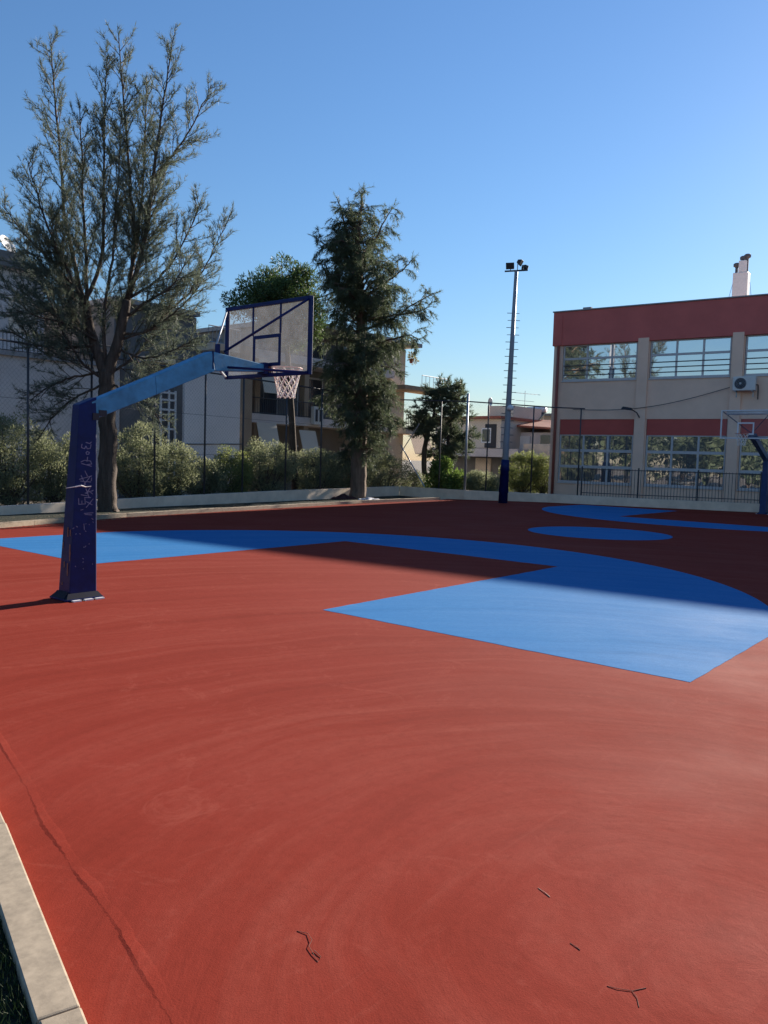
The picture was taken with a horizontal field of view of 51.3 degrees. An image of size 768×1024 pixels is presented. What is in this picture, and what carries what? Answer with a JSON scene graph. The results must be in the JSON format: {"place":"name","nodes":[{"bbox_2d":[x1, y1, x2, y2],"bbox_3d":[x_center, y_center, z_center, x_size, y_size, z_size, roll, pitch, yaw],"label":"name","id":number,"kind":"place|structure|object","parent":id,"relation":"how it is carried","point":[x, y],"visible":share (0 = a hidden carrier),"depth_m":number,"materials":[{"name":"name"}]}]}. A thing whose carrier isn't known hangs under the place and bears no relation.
{"place":"outdoors","nodes":[
{"label":"outdoors","id":0,"kind":"place"},
{"bbox_2d":[0,916,36,1023],"bbox_3d":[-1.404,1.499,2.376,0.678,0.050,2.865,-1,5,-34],"label":"turf grass","id":1,"kind":"structure","parent":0,"point":[4,960],"depth_m":2.51,"materials":[{"name":"green plant"}]},
{"bbox_2d":[0,249,122,499],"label":"apartment house","id":2,"kind":"structure","parent":0,"point":[16,361],"depth_m":29.90,"materials":[{"name":"grey paint"}]},
{"bbox_2d":[0,235,19,250],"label":"satellite dish","id":3,"kind":"object","parent":2,"relation":"on","point":[4,241],"visible":0.56,"depth_m":30.75,"materials":[{"name":"white metal"}]},
{"bbox_2d":[9,301,36,333],"bbox_3d":[-13.972,-7.567,31.002,0.077,1.200,1.100,5,5,39],"label":"window","id":4,"kind":"structure","parent":2,"relation":"in","point":[10,319],"depth_m":30.78,"materials":[{"name":"grey glass"}]},
{"bbox_2d":[0,496,420,521],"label":"verge","id":5,"kind":"structure","parent":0,"point":[19,517],"depth_m":24.78,"materials":[{"name":"grey concrete"}]},
{"bbox_2d":[330,494,355,499],"bbox_3d":[-1.645,-0.641,32.925,0.823,0.238,1.061,5,5,39],"label":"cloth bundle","id":6,"kind":"object","parent":5,"relation":"on","point":[343,496],"visible":1,"depth_m":32.74,"materials":[{"name":"black fabric"}]},
{"bbox_2d":[357,497,377,499],"bbox_3d":[-0.575,-0.551,32.929,0.705,0.137,1.002,5,5,39],"label":"plastic sheet","id":7,"kind":"object","parent":5,"relation":"on","point":[369,498],"visible":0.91,"depth_m":32.77,"materials":[{"name":"white plastic"}]},
{"bbox_2d":[307,182,441,498],"bbox_3d":[-0.836,-6.867,32.840,5.179,13.203,4.707,0,4,-22],"label":"drooping pine tree","id":8,"kind":"object","parent":5,"relation":"on","point":[353,260],"visible":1,"depth_m":32.25,"materials":[{"name":"green plant"}]},
{"bbox_2d":[0,460,547,504],"bbox_3d":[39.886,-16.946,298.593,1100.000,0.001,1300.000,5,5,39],"label":"ground","id":9,"kind":"structure","parent":0,"point":[415,463],"depth_m":164.91,"materials":[{"name":"grey concrete"}]},
{"bbox_2d":[0,410,67,505],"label":"olive bush","id":10,"kind":"object","parent":9,"relation":"on","point":[8,477],"visible":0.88,"depth_m":23.89,"materials":[{"name":"green plant"}]},
{"bbox_2d":[17,431,69,503],"bbox_3d":[-10.485,-1.335,25.464,2.099,2.567,2.023,5,5,39],"label":"olive bush","id":11,"kind":"object","parent":9,"relation":"on","point":[62,478],"visible":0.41,"depth_m":25.08,"materials":[{"name":"green plant"}]},
{"bbox_2d":[0,812,87,1023],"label":"kerb","id":12,"kind":"structure","parent":9,"relation":"on","point":[47,988],"depth_m":2.70,"materials":[{"name":"concrete"}]},
{"bbox_2d":[0,20,237,511],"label":"casuarina tree","id":13,"kind":"object","parent":9,"relation":"on","point":[53,283],"visible":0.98,"depth_m":21.66,"materials":[{"name":"green plant"}]},
{"bbox_2d":[98,420,171,497],"bbox_3d":[-8.617,-1.644,27.717,2.519,3.170,2.182,1,4,-17],"label":"olive bush","id":14,"kind":"object","parent":9,"relation":"on","point":[139,484],"visible":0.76,"depth_m":27.43,"materials":[{"name":"green plant"}]},
{"bbox_2d":[44,296,241,496],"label":"apartment house","id":15,"kind":"structure","parent":9,"relation":"on","point":[221,440],"depth_m":34.48,"materials":[{"name":"white paint"}]},
{"bbox_2d":[152,431,166,461],"bbox_3d":[-9.501,-2.707,33.817,0.077,1.400,0.700,5,5,39],"label":"window","id":16,"kind":"structure","parent":15,"relation":"in","point":[165,433],"depth_m":33.87,"materials":[{"name":"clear glass"}]},
{"bbox_2d":[137,439,201,496],"bbox_3d":[-7.723,-1.455,28.961,2.289,2.442,2.163,5,5,39],"label":"olive bush","id":17,"kind":"object","parent":9,"relation":"on","point":[177,484],"visible":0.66,"depth_m":28.78,"materials":[{"name":"green plant"}]},
{"bbox_2d":[0,486,398,514],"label":"wall","id":18,"kind":"structure","parent":9,"relation":"on","point":[239,497],"depth_m":27.15,"materials":[{"name":"grey concrete"}]},
{"bbox_2d":[0,338,398,505],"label":"chain link fence","id":19,"kind":"object","parent":18,"relation":"on","point":[91,386],"visible":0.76,"depth_m":26.52,"materials":[{"name":"metal"}]},
{"bbox_2d":[180,455,228,494],"bbox_3d":[-6.933,-1.209,30.480,1.980,2.054,1.979,0,4,-23],"label":"olive bush","id":20,"kind":"object","parent":9,"relation":"on","point":[218,478],"visible":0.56,"depth_m":30.15,"materials":[{"name":"green plant"}]},
{"bbox_2d":[0,497,439,527],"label":"kerb","id":21,"kind":"structure","parent":9,"relation":"on","point":[59,520],"depth_m":23.35,"materials":[{"name":"concrete"}]},
{"bbox_2d":[210,444,256,492],"bbox_3d":[-6.008,-1.495,31.485,2.065,2.368,1.950,1,4,-9],"label":"green bush","id":22,"kind":"object","parent":9,"relation":"on","point":[234,479],"visible":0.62,"depth_m":31.18,"materials":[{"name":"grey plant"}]},
{"bbox_2d":[231,435,303,491],"bbox_3d":[-4.858,-1.762,32.964,2.865,2.823,2.616,1,4,-16],"label":"olive bush","id":23,"kind":"object","parent":9,"relation":"on","point":[270,461],"visible":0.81,"depth_m":32.61,"materials":[{"name":"green plant"}]},
{"bbox_2d":[219,252,329,489],"bbox_3d":[-4.486,-5.611,32.947,3.949,10.370,5.556,3,4,18],"label":"pine tree","id":24,"kind":"object","parent":9,"relation":"on","point":[293,283],"visible":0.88,"depth_m":32.90,"materials":[{"name":"green plant"}]},
{"bbox_2d":[280,448,350,489],"bbox_3d":[-2.964,-1.664,35.270,3.445,2.454,2.975,5,5,39],"label":"olive bush","id":25,"kind":"object","parent":9,"relation":"on","point":[304,475],"visible":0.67,"depth_m":34.71,"materials":[{"name":"green plant"}]},
{"bbox_2d":[323,450,370,488],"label":"olive bush","id":26,"kind":"object","parent":9,"relation":"on","point":[349,475],"visible":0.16,"depth_m":35.81,"materials":[{"name":"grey plant"}]},
{"bbox_2d":[366,451,414,489],"bbox_3d":[0.114,-1.742,38.528,2.897,2.469,2.483,1,4,-18],"label":"olive bush","id":27,"kind":"object","parent":9,"relation":"on","point":[378,481],"visible":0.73,"depth_m":38.12,"materials":[{"name":"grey plant"}]},
{"bbox_2d":[396,469,426,490],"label":"olive bush","id":28,"kind":"object","parent":9,"relation":"on","point":[417,481],"visible":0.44,"depth_m":39.79,"materials":[{"name":"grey plant"}]},
{"bbox_2d":[396,373,483,482],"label":"forked pine tree","id":29,"kind":"object","parent":9,"relation":"on","point":[445,391],"visible":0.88,"depth_m":40.07,"materials":[{"name":"green plant"}]},
{"bbox_2d":[422,454,467,489],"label":"green bush","id":30,"kind":"object","parent":9,"relation":"on","point":[456,475],"visible":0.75,"depth_m":37.61,"materials":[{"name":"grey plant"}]},
{"bbox_2d":[460,470,499,490],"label":"olive bush","id":31,"kind":"object","parent":9,"relation":"on","point":[474,481],"visible":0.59,"depth_m":37.76,"materials":[{"name":"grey plant"}]},
{"bbox_2d":[433,405,550,485],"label":"villa","id":32,"kind":"object","parent":9,"relation":"on","point":[494,458],"visible":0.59,"depth_m":61.85,"materials":[{"name":"beige concrete"}]},
{"bbox_2d":[475,458,491,480],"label":"garage door","id":33,"kind":"structure","parent":32,"relation":"in","point":[481,462],"depth_m":62.23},
{"bbox_2d":[481,428,490,442],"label":"window","id":34,"kind":"structure","parent":32,"relation":"in","point":[483,430],"depth_m":61.32,"materials":[{"name":"grey glass"}]},
{"bbox_2d":[484,424,496,447],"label":"door","id":35,"kind":"structure","parent":32,"relation":"in","point":[493,432],"depth_m":60.97,"materials":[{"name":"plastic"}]},
{"bbox_2d":[498,450,544,492],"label":"green bush","id":36,"kind":"object","parent":9,"relation":"on","point":[522,487],"visible":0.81,"depth_m":44.54,"materials":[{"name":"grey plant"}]},
{"bbox_2d":[517,420,550,484],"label":"villa","id":37,"kind":"object","parent":9,"relation":"on","point":[537,449],"visible":0.21,"depth_m":61.67,"materials":[{"name":"beige paint"}]},
{"bbox_2d":[528,407,546,419],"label":"solar heater","id":38,"kind":"object","parent":37,"relation":"on","point":[544,411],"visible":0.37,"depth_m":65.41,"materials":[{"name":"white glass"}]},
{"bbox_2d":[525,453,548,493],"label":"green bush","id":39,"kind":"object","parent":9,"relation":"on","point":[540,483],"visible":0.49,"depth_m":44.85,"materials":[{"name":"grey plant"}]},
{"bbox_2d":[399,486,759,511],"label":"wall","id":40,"kind":"structure","parent":9,"relation":"on","point":[421,492],"depth_m":35.38,"materials":[{"name":"grey concrete"}]},
{"bbox_2d":[398,394,584,494],"bbox_3d":[4.704,-3.108,36.209,8.397,4.401,0.618,3,4,13],"label":"chain link fence","id":41,"kind":"object","parent":40,"relation":"on","point":[466,439],"visible":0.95,"depth_m":36.08,"materials":[{"name":"metal"}]},
{"bbox_2d":[580,466,761,503],"bbox_3d":[18.377,-0.768,30.817,21.443,1.300,0.817,4,4,28],"label":"iron railing","id":42,"kind":"object","parent":40,"relation":"on","point":[684,472],"visible":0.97,"depth_m":33.99,"materials":[{"name":"metal"}]},
{"bbox_2d":[196,321,446,491],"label":"apartment block","id":43,"kind":"structure","parent":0,"point":[265,352],"depth_m":40.47,"materials":[{"name":"beige concrete"}]},
{"bbox_2d":[260,378,276,414],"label":"balcony door","id":44,"kind":"structure","parent":43,"relation":"in","point":[265,395],"depth_m":40.03,"materials":[{"name":"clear glass"}]},
{"bbox_2d":[297,445,319,483],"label":"balcony door","id":45,"kind":"structure","parent":43,"relation":"in","point":[297,445],"depth_m":42.92,"materials":[{"name":"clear glass"}]},
{"bbox_2d":[296,376,322,417],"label":"balcony door","id":46,"kind":"structure","parent":43,"relation":"in","point":[313,382],"depth_m":42.41,"materials":[{"name":"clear glass"}]},
{"bbox_2d":[298,338,323,358],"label":"balcony door","id":47,"kind":"structure","parent":43,"relation":"in","point":[318,347],"depth_m":42.50,"materials":[{"name":"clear glass"}]},
{"bbox_2d":[407,351,418,364],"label":"balcony plant","id":48,"kind":"object","parent":43,"relation":"on","point":[411,359],"visible":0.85,"depth_m":46.27,"materials":[{"name":"green plant"}]},
{"bbox_2d":[0,499,767,1023],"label":"court","id":49,"kind":"object","parent":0,"point":[242,767],"visible":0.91,"depth_m":4.27,"materials":[{"name":"red paint"}]},
{"bbox_2d":[0,733,186,1023],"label":"court seam","id":50,"kind":"object","parent":49,"relation":"on","point":[146,970],"visible":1,"depth_m":3.12,"materials":[{"name":"red paint"}]},
{"bbox_2d":[50,295,313,601],"bbox_3d":[-2.515,-0.996,10.578,1.800,3.925,3.770,5,5,39],"label":"basketball hoop","id":51,"kind":"object","parent":49,"relation":"on","point":[77,582],"visible":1,"depth_m":9.44,"materials":[{"name":"blue metal"}]},
{"bbox_2d":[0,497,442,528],"bbox_3d":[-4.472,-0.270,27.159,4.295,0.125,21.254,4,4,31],"label":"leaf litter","id":52,"kind":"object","parent":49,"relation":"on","point":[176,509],"visible":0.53,"depth_m":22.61,"materials":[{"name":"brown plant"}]},
{"bbox_2d":[298,931,320,961],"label":"twig","id":53,"kind":"object","parent":49,"relation":"on","point":[309,945],"visible":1,"depth_m":2.85,"materials":[{"name":"brown wood"}]},
{"bbox_2d":[0,530,767,681],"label":"court marking zone","id":54,"kind":"object","parent":49,"relation":"on","point":[636,617],"visible":0.98,"depth_m":10.07,"materials":[{"name":"blue paint"}]},
{"bbox_2d":[498,259,528,502],"bbox_3d":[5.434,-5.463,33.806,1.021,10.208,0.539,1,4,-5],"label":"floodlight mast","id":55,"kind":"object","parent":49,"relation":"on","point":[503,491],"visible":1,"depth_m":33.80,"materials":[{"name":"grey metal"}]},
{"bbox_2d":[528,527,672,539],"bbox_3d":[5.536,0.537,20.629,3.600,0.001,3.600,5,5,39],"label":"court marking circle","id":56,"kind":"object","parent":49,"relation":"on","point":[601,533],"visible":1,"depth_m":20.46,"materials":[{"name":"blue paint"}]},
{"bbox_2d":[608,986,645,990],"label":"twig","id":57,"kind":"object","parent":49,"relation":"on","point":[628,990],"visible":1,"depth_m":2.69,"materials":[{"name":"brown wood"}]},
{"bbox_2d":[542,505,767,531],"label":"court marking zone","id":58,"kind":"object","parent":49,"relation":"on","point":[602,512],"visible":0.97,"depth_m":27.51,"materials":[{"name":"blue paint"}]},
{"bbox_2d":[720,409,767,514],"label":"basketball hoop","id":59,"kind":"object","parent":49,"relation":"on","point":[753,437],"visible":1,"depth_m":29.98,"materials":[{"name":"blue paint"}]},
{"bbox_2d":[0,0,767,460],"label":"sky","id":60,"kind":"structure","parent":0,"point":[617,150],"materials":[{"name":"blue"}]},
{"bbox_2d":[541,413,550,419],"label":"apartment house","id":61,"kind":"structure","parent":0,"point":[547,416],"depth_m":82.25,"materials":[{"name":"beige concrete"}]},
{"bbox_2d":[548,254,767,503],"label":"school building","id":62,"kind":"structure","parent":0,"point":[608,361],"depth_m":36.41,"materials":[{"name":"beige paint"}]},
{"bbox_2d":[557,434,632,485],"bbox_3d":[10.065,-2.507,38.252,3.640,2.370,0.190,4,5,35],"label":"window","id":63,"kind":"structure","parent":62,"relation":"in","point":[613,452],"depth_m":38.22,"materials":[{"name":"clear glass"}]},
{"bbox_2d":[561,342,637,381],"bbox_3d":[10.203,-7.080,37.944,3.640,1.760,0.190,4,5,35],"label":"window","id":64,"kind":"structure","parent":62,"relation":"in","point":[610,361],"depth_m":37.93,"materials":[{"name":"clear glass"}]},
{"bbox_2d":[621,407,639,417],"bbox_3d":[11.271,-4.572,36.640,0.936,0.476,0.494,-1,5,-40],"label":"wall lamp","id":65,"kind":"object","parent":62,"relation":"attached to","point":[626,408],"visible":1,"depth_m":36.39,"materials":[{"name":"plastic"}]},
{"bbox_2d":[573,387,729,409],"bbox_3d":[12.097,-5.173,36.502,7.305,1.022,0.125,4,5,35],"label":"cable","id":66,"kind":"object","parent":62,"relation":"attached to","point":[661,404],"visible":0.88,"depth_m":36.06,"materials":[{"name":"plastic"}]},
{"bbox_2d":[644,435,726,489],"bbox_3d":[13.460,-2.247,35.905,3.490,2.370,0.190,4,5,35],"label":"window","id":67,"kind":"structure","parent":62,"relation":"in","point":[677,453],"depth_m":35.91,"materials":[{"name":"clear glass"}]},
{"bbox_2d":[648,336,731,379],"bbox_3d":[13.598,-6.819,35.598,3.490,1.760,0.190,4,5,35],"label":"window","id":68,"kind":"structure","parent":62,"relation":"in","point":[697,357],"depth_m":35.60,"materials":[{"name":"clear glass"}]},
{"bbox_2d":[732,376,758,398],"bbox_3d":[15.372,-5.274,34.011,0.995,0.961,0.380,4,5,35],"label":"air conditioner","id":69,"kind":"object","parent":62,"relation":"attached to","point":[744,383],"visible":1,"depth_m":33.88,"materials":[{"name":"plastic"}]},
{"bbox_2d":[736,436,767,491],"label":"window","id":70,"kind":"structure","parent":62,"relation":"in","point":[750,461],"depth_m":34.38,"materials":[{"name":"clear glass"}]},
{"bbox_2d":[743,334,767,376],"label":"window","id":71,"kind":"structure","parent":62,"relation":"in","point":[756,358],"depth_m":34.07,"materials":[{"name":"clear glass"}]}
]}

